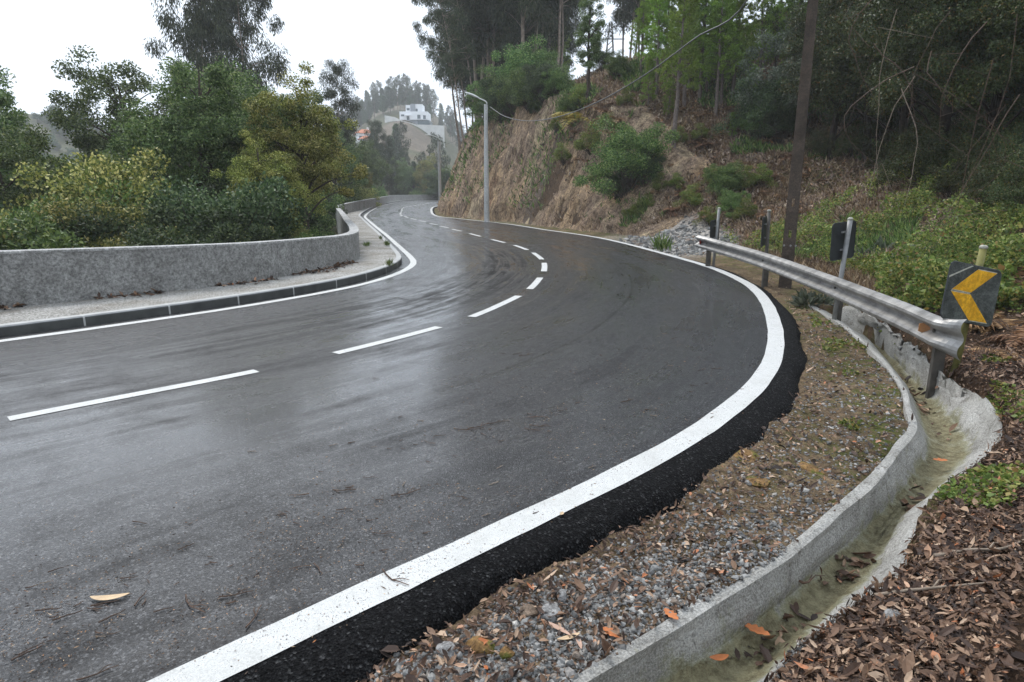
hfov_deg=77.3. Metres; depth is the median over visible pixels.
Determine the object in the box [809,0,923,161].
laurel tree
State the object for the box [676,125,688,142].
shrub
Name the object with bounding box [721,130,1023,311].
undergrowth
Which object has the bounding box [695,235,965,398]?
guard rail
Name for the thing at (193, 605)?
twig
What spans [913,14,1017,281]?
hanging vine
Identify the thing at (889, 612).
stone
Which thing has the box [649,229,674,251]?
weed tuft
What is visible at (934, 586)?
fallen stick
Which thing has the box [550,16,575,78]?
pine tree
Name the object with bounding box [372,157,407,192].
oak tree
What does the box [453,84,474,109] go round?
eucalyptus tree
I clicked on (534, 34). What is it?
eucalyptus tree
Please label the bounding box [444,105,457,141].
eucalyptus tree
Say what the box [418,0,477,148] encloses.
eucalyptus tree
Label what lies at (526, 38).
eucalyptus tree
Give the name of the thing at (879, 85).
hanging vine
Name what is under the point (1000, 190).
shrub
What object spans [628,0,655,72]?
pine tree
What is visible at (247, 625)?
twig
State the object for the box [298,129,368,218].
oak tree
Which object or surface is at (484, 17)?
eucalyptus tree
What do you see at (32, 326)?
kerb
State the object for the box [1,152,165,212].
shrub
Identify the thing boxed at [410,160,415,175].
pine tree
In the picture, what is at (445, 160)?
eucalyptus tree
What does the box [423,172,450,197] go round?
shrub
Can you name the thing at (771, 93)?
shrub
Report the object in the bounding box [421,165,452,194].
shrub
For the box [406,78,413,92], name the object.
eucalyptus tree
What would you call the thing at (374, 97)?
eucalyptus tree
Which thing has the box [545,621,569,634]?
fallen leaf
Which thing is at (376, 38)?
sky
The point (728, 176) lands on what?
shrub
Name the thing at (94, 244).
shrub
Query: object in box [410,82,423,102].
eucalyptus tree
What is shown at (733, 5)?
pine tree
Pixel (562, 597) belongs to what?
stone
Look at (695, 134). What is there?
shrub
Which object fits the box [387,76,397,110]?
eucalyptus tree
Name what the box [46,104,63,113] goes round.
oak tree
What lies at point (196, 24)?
eucalyptus tree
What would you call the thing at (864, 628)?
fallen stick
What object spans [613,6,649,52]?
eucalyptus tree
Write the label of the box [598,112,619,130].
shrub
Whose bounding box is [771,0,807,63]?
pine tree
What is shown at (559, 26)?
eucalyptus tree
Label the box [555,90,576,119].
shrub
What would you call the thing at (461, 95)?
eucalyptus tree
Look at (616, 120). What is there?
bracken fern
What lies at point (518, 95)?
shrub
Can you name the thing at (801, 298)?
leafy plant
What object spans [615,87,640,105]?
shrub
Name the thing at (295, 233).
shrub
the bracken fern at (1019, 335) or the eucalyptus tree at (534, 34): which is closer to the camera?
the bracken fern at (1019, 335)
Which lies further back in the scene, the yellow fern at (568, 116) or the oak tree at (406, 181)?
the oak tree at (406, 181)
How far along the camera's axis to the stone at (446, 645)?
2.34 m
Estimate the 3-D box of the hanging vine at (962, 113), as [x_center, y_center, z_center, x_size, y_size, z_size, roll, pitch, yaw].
[5.297,-2.662,7.387,1.046,1.350,0.242,2,13,10]
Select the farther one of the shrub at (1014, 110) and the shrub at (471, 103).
the shrub at (471, 103)
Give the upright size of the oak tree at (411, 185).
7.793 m
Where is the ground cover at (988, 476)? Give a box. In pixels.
[808,270,1023,508]
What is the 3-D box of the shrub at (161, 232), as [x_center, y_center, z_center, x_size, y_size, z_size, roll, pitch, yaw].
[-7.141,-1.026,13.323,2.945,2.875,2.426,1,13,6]
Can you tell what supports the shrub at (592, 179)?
on the rock face
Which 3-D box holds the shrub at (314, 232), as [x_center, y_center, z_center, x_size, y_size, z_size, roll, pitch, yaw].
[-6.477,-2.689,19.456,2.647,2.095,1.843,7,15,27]
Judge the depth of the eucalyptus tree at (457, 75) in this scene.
57.84 m
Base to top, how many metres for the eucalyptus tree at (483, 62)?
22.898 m
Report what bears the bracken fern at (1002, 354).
on the ground at (419, 141)
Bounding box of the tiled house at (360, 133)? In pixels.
[355,127,373,143]
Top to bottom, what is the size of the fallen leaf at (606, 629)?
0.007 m
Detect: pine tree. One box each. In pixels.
[355,110,362,128]
[358,101,364,126]
[365,92,370,107]
[366,101,373,120]
[371,94,378,117]
[378,87,386,109]
[379,95,386,113]
[384,86,394,113]
[389,135,396,154]
[392,123,401,145]
[405,94,411,106]
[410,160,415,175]
[413,86,423,104]
[427,104,431,117]
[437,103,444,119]
[438,114,442,125]
[448,121,455,140]
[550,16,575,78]
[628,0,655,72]
[633,0,675,95]
[636,0,661,56]
[638,56,658,103]
[648,0,681,83]
[653,0,705,147]
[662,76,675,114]
[663,1,682,66]
[666,0,707,107]
[675,0,724,100]
[683,6,706,83]
[692,0,726,91]
[695,0,745,115]
[698,24,724,88]
[702,0,751,104]
[712,1,749,78]
[723,0,759,94]
[740,63,759,117]
[741,0,777,82]
[756,0,798,78]
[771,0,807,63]
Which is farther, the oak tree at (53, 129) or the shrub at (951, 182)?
the oak tree at (53, 129)
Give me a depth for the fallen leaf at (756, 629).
2.72 m
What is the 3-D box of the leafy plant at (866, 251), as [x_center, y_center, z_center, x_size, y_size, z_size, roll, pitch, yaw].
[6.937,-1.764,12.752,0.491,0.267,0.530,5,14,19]
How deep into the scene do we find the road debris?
2.83 m
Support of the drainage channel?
on the ground at (419, 141)
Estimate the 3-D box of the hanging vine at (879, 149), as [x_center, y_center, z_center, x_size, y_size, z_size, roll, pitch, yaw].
[5.647,-2.533,9.755,0.546,2.721,0.397,9,16,34]
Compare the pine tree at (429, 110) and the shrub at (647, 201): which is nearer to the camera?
the shrub at (647, 201)
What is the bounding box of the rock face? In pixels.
[437,84,724,236]
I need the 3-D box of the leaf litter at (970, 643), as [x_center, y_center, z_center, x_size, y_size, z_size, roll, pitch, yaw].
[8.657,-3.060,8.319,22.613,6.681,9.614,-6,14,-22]
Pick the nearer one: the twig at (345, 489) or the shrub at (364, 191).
the twig at (345, 489)
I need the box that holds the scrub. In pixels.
[291,184,428,235]
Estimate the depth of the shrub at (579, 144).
27.12 m
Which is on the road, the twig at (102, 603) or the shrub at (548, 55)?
the twig at (102, 603)
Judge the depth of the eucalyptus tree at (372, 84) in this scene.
298.97 m
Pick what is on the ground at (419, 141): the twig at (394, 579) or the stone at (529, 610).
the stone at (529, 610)
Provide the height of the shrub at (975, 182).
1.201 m
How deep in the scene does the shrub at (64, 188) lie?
14.56 m
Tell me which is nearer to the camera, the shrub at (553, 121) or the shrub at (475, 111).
the shrub at (553, 121)
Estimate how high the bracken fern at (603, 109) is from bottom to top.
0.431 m
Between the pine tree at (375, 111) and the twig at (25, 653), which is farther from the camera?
the pine tree at (375, 111)
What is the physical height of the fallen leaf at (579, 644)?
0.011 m
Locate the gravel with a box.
[367,213,909,681]
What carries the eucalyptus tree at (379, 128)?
on the ground at (419, 141)
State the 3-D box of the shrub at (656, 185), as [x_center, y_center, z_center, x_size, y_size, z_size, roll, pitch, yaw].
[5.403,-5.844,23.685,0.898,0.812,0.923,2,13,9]
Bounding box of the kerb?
[0,199,438,336]
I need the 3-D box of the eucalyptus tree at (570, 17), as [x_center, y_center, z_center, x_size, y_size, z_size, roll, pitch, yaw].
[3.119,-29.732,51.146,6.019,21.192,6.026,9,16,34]
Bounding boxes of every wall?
[0,195,438,307]
[385,116,444,147]
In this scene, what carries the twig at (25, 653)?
on the road
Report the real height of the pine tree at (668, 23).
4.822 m
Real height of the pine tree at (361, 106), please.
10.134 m
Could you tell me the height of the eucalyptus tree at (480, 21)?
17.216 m
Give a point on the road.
(110, 428)
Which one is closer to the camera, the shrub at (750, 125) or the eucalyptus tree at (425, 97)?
the shrub at (750, 125)
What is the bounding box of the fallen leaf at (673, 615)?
[664,608,677,619]
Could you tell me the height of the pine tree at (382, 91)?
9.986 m
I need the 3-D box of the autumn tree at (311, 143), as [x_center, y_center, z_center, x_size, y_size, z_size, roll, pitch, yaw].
[-5.937,-4.821,18.788,3.255,6.108,3.681,8,16,32]
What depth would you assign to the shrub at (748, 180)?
21.43 m
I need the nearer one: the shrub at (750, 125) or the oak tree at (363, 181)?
the shrub at (750, 125)
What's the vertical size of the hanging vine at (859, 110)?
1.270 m
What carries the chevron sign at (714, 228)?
on the ground at (419, 141)
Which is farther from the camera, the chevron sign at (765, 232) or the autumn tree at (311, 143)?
the autumn tree at (311, 143)
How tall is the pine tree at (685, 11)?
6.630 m
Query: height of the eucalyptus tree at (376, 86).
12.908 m
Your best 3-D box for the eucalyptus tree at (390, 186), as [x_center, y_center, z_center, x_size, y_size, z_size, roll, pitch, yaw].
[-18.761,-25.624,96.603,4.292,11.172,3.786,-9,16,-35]
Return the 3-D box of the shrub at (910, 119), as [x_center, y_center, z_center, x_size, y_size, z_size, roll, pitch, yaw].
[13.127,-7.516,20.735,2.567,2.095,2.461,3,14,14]
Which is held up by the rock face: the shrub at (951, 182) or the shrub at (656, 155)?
the shrub at (656, 155)
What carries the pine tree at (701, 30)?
on the ground at (419, 141)
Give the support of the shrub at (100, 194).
on the ground at (419, 141)
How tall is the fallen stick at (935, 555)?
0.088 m
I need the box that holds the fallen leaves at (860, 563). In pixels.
[0,259,957,664]
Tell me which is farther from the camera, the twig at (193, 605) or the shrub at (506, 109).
the shrub at (506, 109)
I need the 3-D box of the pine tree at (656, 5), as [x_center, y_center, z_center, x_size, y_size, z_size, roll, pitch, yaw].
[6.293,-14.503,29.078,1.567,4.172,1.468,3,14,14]
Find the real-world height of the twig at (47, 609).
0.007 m
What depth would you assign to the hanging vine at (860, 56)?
7.90 m
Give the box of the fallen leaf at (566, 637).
[558,632,579,639]
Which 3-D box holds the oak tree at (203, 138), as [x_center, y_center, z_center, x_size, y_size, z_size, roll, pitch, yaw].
[-8.969,-4.417,18.869,5.507,7.349,5.182,-8,16,-32]
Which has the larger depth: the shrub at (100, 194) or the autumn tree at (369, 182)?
the autumn tree at (369, 182)
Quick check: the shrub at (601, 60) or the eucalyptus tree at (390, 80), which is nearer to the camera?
the shrub at (601, 60)
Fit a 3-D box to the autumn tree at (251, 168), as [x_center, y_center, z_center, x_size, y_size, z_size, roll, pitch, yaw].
[-6.588,-3.247,16.716,2.382,4.470,2.694,4,14,17]
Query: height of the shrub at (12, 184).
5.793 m
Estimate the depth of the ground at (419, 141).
4.95 m
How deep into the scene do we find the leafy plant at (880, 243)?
12.56 m
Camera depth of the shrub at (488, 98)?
36.35 m
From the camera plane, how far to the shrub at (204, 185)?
20.63 m
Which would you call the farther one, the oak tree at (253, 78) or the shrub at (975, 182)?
the oak tree at (253, 78)
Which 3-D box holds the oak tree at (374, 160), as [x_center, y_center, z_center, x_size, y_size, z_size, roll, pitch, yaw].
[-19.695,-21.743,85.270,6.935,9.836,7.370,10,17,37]
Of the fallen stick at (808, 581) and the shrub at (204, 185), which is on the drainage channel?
the fallen stick at (808, 581)
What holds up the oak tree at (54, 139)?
on the ground at (419, 141)
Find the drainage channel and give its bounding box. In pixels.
[567,304,1002,681]
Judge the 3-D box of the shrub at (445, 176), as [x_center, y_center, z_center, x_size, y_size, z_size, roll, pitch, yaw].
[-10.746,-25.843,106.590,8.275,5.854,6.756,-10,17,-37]
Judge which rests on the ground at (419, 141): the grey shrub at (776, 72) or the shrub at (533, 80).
the grey shrub at (776, 72)
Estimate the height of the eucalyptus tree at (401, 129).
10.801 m
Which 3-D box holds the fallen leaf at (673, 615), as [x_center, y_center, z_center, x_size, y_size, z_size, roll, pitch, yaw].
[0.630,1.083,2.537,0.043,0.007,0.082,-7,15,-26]
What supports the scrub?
on the ground at (419, 141)
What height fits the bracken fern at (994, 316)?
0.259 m
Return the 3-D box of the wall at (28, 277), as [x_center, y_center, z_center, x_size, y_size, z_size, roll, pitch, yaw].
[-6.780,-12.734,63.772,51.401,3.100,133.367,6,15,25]
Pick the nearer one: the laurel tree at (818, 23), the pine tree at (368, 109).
the laurel tree at (818, 23)
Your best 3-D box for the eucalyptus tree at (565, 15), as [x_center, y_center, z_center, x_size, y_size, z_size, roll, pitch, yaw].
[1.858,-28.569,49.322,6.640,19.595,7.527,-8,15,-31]
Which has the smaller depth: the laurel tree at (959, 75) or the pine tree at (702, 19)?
the laurel tree at (959, 75)
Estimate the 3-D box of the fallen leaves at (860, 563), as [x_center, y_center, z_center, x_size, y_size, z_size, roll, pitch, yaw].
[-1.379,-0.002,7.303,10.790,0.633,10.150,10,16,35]
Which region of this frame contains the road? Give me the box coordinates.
[0,200,807,681]
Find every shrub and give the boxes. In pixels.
[0,146,173,221]
[0,161,163,243]
[0,168,157,199]
[0,177,153,248]
[0,201,120,249]
[0,209,97,249]
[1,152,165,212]
[1,196,131,249]
[47,198,249,245]
[71,197,198,247]
[73,163,191,208]
[118,220,281,246]
[121,170,307,242]
[130,222,187,244]
[153,178,329,234]
[176,194,311,239]
[203,179,217,193]
[238,224,312,238]
[272,231,319,239]
[285,228,312,238]
[287,225,336,236]
[291,191,344,232]
[319,189,347,217]
[323,178,364,219]
[352,180,381,206]
[369,184,387,202]
[389,187,412,194]
[410,188,426,194]
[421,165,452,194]
[421,170,449,197]
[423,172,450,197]
[463,76,520,122]
[464,64,499,112]
[464,80,497,126]
[483,34,547,81]
[487,69,527,117]
[494,97,519,120]
[506,61,569,106]
[506,67,549,113]
[518,47,559,69]
[527,99,543,113]
[537,63,577,98]
[548,117,562,132]
[551,143,571,165]
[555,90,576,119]
[568,83,587,108]
[572,114,679,197]
[573,121,602,154]
[584,48,614,72]
[588,173,599,183]
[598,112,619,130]
[601,171,632,198]
[602,49,634,79]
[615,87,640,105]
[621,197,644,216]
[624,154,666,184]
[637,193,655,206]
[645,172,668,191]
[652,150,666,163]
[668,172,685,190]
[671,183,703,207]
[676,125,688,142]
[690,122,712,140]
[691,206,716,225]
[695,168,715,186]
[702,159,745,198]
[711,76,808,138]
[715,187,751,218]
[730,20,815,133]
[730,105,775,137]
[730,197,761,220]
[733,164,758,191]
[749,162,778,187]
[750,98,821,143]
[856,106,910,141]
[862,126,919,168]
[870,121,974,188]
[871,88,959,131]
[887,98,978,154]
[918,141,997,197]
[954,149,1023,205]
[965,121,1023,174]
[971,158,1023,214]
[972,75,1023,143]
[994,140,1023,188]
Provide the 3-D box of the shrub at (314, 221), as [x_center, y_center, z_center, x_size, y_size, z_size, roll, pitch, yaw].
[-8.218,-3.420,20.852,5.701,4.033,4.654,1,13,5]
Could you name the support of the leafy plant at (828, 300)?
on the ground at (419, 141)
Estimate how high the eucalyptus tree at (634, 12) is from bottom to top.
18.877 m
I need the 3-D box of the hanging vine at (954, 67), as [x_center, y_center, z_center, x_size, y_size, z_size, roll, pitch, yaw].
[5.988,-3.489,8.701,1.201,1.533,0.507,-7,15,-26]
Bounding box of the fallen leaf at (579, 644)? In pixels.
[573,629,581,648]
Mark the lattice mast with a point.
(612, 39)
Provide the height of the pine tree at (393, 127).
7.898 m
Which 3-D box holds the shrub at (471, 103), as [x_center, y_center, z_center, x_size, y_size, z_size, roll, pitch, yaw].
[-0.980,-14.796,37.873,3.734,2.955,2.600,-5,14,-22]
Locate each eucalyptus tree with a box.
[143,0,251,184]
[181,0,263,123]
[191,0,291,131]
[317,58,361,181]
[362,119,387,187]
[369,82,375,99]
[369,90,379,110]
[374,80,381,93]
[377,135,398,194]
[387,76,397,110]
[391,74,403,111]
[392,121,410,158]
[398,73,412,104]
[399,146,410,167]
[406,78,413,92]
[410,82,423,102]
[411,0,474,152]
[414,151,426,165]
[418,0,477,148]
[421,83,435,110]
[426,132,455,169]
[428,3,480,130]
[429,89,438,122]
[436,0,489,119]
[437,1,484,117]
[438,20,474,123]
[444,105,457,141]
[447,1,478,118]
[451,50,485,89]
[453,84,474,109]
[455,0,512,71]
[455,121,465,145]
[456,0,513,113]
[461,0,515,73]
[469,23,508,78]
[476,0,490,74]
[477,0,532,47]
[489,0,548,47]
[489,0,557,51]
[501,0,544,58]
[531,0,577,46]
[534,0,537,52]
[539,0,580,66]
[540,0,572,50]
[546,1,577,50]
[546,6,572,48]
[547,1,578,57]
[552,4,582,79]
[557,0,584,64]
[602,0,641,57]
[612,0,643,54]
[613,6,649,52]
[614,0,663,53]
[624,0,643,49]
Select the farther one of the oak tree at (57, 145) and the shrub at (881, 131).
the oak tree at (57, 145)
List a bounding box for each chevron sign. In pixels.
[710,207,720,265]
[760,209,770,252]
[830,217,856,319]
[940,245,1001,371]
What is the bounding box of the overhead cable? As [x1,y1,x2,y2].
[490,0,746,120]
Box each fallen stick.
[799,574,824,583]
[839,614,940,632]
[874,579,991,595]
[921,549,977,565]
[933,539,1023,557]
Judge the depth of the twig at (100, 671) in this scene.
2.17 m
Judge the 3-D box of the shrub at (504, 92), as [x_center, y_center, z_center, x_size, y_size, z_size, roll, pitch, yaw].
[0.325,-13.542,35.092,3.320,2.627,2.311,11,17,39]
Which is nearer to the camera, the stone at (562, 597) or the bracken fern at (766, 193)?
the stone at (562, 597)
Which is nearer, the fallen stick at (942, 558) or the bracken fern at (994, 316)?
the fallen stick at (942, 558)
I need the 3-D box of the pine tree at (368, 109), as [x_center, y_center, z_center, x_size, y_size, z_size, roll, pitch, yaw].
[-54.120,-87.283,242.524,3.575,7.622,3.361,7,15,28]
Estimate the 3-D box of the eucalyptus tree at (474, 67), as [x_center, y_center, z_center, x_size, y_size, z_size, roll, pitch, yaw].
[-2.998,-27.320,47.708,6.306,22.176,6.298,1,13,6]
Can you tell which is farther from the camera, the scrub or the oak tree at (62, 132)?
the oak tree at (62, 132)
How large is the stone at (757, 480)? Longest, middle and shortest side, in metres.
0.191 x 0.173 x 0.040 m
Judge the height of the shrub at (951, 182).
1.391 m
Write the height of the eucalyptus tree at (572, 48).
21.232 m
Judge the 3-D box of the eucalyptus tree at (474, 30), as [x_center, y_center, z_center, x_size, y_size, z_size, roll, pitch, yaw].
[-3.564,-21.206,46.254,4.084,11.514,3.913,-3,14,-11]
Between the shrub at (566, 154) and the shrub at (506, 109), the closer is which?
the shrub at (566, 154)
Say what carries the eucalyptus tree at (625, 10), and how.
on the ground at (419, 141)
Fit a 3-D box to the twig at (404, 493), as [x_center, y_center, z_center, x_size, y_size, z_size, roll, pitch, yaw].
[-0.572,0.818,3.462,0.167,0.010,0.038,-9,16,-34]
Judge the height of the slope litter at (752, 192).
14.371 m
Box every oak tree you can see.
[0,65,74,191]
[0,123,112,214]
[31,113,44,121]
[40,45,196,183]
[41,135,55,146]
[42,133,57,141]
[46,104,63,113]
[49,141,62,149]
[50,126,60,135]
[59,125,74,136]
[60,151,73,158]
[65,147,79,155]
[96,55,310,212]
[177,69,277,184]
[277,88,366,185]
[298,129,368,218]
[323,137,367,186]
[331,138,370,187]
[340,139,394,182]
[356,144,383,190]
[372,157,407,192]
[382,157,410,192]
[394,166,414,188]
[401,167,421,193]
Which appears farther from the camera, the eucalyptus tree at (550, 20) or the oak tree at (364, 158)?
the oak tree at (364, 158)
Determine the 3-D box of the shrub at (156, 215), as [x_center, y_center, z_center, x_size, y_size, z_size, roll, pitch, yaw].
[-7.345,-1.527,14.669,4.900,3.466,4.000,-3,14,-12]
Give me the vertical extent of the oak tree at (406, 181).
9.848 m
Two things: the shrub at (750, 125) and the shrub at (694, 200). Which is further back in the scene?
the shrub at (750, 125)
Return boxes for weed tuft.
[383,239,390,245]
[383,259,395,265]
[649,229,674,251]
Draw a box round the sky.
[0,0,807,132]
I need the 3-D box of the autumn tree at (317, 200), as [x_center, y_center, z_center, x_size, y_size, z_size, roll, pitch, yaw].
[-8.052,-5.292,22.692,3.537,5.868,3.127,-2,13,-9]
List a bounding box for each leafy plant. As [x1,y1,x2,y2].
[789,286,825,306]
[814,293,833,304]
[854,246,872,257]
[869,235,896,253]
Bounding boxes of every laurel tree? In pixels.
[761,0,857,126]
[778,0,912,160]
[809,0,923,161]
[813,0,954,153]
[852,0,1023,156]
[885,0,1023,163]
[899,20,963,122]
[935,0,1023,156]
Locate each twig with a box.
[11,645,42,660]
[18,641,44,654]
[35,607,62,611]
[52,610,82,620]
[76,664,117,680]
[90,600,117,606]
[98,609,125,622]
[185,594,207,611]
[219,588,252,596]
[245,605,260,627]
[332,487,355,490]
[382,569,408,584]
[391,488,418,495]
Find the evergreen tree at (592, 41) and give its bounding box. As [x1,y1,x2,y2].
[573,0,607,100]
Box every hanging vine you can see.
[839,66,914,170]
[840,0,883,146]
[853,76,914,261]
[873,43,968,156]
[876,9,934,213]
[901,88,919,204]
[907,11,949,135]
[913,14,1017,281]
[915,74,1023,227]
[916,94,1019,260]
[923,58,1004,258]
[927,51,1017,170]
[932,21,996,138]
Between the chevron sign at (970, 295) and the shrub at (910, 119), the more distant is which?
the shrub at (910, 119)
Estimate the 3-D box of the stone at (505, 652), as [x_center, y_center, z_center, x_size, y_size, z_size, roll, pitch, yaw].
[-0.020,1.132,2.322,0.057,0.040,0.049,11,17,38]
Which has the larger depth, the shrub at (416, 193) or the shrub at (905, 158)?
the shrub at (416, 193)
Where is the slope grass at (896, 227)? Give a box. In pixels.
[440,4,927,259]
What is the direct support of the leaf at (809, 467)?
on the ground at (419, 141)
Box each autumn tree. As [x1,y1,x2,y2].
[209,129,316,236]
[234,60,368,231]
[240,113,332,216]
[355,172,373,197]
[412,153,436,192]
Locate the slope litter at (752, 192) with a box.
[445,23,969,284]
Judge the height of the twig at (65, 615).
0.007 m
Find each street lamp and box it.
[426,134,441,199]
[465,92,488,221]
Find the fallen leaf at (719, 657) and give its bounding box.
[710,654,728,660]
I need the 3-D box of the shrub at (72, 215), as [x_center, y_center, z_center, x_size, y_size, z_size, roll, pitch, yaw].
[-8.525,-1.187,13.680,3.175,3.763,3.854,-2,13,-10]
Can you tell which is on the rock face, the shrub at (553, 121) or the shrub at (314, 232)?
the shrub at (553, 121)
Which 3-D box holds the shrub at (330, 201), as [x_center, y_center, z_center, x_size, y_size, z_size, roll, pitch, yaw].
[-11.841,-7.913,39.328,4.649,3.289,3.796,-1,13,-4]
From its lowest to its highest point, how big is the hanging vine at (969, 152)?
2.681 m
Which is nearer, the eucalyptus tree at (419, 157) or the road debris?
the road debris
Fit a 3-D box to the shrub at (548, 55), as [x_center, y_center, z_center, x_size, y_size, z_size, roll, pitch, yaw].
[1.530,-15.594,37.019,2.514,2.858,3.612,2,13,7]
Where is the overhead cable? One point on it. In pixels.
(737, 12)
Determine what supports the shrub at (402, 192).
on the ground at (419, 141)
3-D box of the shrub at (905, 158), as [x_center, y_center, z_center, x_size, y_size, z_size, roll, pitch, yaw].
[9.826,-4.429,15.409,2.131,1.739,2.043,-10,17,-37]
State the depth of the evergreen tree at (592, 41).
27.71 m
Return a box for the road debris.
[0,262,779,681]
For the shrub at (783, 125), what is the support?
on the ground at (419, 141)
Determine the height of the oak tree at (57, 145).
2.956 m
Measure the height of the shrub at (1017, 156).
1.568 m
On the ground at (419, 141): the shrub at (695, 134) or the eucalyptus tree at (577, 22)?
the eucalyptus tree at (577, 22)
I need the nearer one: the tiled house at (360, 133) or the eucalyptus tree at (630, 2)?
the eucalyptus tree at (630, 2)
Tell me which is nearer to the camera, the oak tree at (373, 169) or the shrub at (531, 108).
the shrub at (531, 108)
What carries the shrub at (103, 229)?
on the ground at (419, 141)
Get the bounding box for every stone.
[436,641,458,659]
[465,636,495,654]
[499,646,514,659]
[520,604,537,617]
[541,603,560,620]
[557,588,566,601]
[618,571,627,579]
[733,449,759,461]
[746,476,770,487]
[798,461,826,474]
[884,609,901,622]
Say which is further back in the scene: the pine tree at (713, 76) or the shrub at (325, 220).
the shrub at (325, 220)
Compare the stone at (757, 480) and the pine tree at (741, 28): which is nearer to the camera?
the stone at (757, 480)
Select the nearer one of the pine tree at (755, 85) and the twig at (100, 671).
the twig at (100, 671)
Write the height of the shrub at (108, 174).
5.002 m
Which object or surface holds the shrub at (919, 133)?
on the ground at (419, 141)
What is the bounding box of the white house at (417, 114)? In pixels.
[399,104,432,124]
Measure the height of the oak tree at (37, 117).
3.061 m
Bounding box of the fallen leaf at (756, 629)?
[745,623,769,634]
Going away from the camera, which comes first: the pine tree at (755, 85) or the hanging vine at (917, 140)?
the hanging vine at (917, 140)
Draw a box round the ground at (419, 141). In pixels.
[1,43,1023,681]
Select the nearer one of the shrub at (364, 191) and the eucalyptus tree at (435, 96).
the shrub at (364, 191)
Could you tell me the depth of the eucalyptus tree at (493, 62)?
46.06 m
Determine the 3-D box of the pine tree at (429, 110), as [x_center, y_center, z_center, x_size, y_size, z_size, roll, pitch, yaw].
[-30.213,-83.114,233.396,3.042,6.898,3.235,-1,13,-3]
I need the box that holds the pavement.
[0,199,416,323]
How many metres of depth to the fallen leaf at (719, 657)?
2.56 m
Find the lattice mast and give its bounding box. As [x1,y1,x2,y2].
[602,22,624,54]
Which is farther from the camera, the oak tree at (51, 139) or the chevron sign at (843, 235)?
the oak tree at (51, 139)
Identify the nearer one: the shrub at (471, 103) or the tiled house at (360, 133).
the shrub at (471, 103)
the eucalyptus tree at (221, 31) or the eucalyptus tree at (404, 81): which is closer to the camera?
the eucalyptus tree at (221, 31)
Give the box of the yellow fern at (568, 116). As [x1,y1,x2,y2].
[549,111,593,129]
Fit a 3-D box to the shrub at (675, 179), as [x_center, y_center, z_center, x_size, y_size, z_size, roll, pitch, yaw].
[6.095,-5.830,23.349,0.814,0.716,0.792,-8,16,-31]
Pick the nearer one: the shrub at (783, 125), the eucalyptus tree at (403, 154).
the shrub at (783, 125)
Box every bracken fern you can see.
[587,106,609,113]
[604,115,625,123]
[665,208,679,215]
[692,142,720,148]
[746,209,776,217]
[757,190,769,196]
[778,153,791,161]
[967,346,1023,362]
[968,309,1004,334]
[969,313,1023,330]
[976,326,1023,349]
[1011,266,1023,285]
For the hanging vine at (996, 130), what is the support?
hanging from the undergrowth
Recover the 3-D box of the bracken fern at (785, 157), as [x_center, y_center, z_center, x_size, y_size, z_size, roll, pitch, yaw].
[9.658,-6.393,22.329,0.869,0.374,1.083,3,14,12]
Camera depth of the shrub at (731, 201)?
20.11 m
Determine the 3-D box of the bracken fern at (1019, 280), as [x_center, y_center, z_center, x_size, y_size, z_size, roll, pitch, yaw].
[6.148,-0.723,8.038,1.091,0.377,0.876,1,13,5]
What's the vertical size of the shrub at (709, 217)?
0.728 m
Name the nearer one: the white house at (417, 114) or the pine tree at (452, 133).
the white house at (417, 114)
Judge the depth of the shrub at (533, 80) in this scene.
32.13 m
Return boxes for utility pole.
[778,0,818,288]
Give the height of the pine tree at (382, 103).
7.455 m
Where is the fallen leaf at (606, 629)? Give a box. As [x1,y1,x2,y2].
[603,627,618,637]
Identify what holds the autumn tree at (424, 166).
on the ground at (419, 141)
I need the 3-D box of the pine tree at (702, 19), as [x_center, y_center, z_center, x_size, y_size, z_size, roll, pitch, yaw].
[7.606,-13.150,26.686,1.545,5.015,1.566,0,13,2]
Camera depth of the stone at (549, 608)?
2.54 m
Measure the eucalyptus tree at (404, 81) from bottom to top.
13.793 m
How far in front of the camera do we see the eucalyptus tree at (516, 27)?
43.19 m
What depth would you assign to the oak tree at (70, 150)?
165.04 m
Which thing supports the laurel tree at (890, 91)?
on the ground at (419, 141)
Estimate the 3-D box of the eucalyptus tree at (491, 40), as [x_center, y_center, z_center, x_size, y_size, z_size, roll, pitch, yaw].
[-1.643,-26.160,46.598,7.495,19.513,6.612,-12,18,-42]
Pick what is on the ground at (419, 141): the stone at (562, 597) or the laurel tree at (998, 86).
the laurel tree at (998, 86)
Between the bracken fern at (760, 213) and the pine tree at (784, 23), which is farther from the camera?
the pine tree at (784, 23)
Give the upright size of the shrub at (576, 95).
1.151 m
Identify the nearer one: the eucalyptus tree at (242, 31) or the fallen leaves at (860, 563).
the fallen leaves at (860, 563)
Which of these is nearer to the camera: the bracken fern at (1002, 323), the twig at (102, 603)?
the twig at (102, 603)
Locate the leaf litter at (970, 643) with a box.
[356,201,1023,681]
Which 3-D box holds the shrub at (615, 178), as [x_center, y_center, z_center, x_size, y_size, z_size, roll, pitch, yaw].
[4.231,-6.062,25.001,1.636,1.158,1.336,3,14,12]
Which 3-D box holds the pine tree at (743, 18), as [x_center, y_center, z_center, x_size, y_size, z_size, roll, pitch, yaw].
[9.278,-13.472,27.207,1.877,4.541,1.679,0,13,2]
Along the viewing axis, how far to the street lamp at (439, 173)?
59.58 m
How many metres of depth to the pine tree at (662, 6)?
26.81 m
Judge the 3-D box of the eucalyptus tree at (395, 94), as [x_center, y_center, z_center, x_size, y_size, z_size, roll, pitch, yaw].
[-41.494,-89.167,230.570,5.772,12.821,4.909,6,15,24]

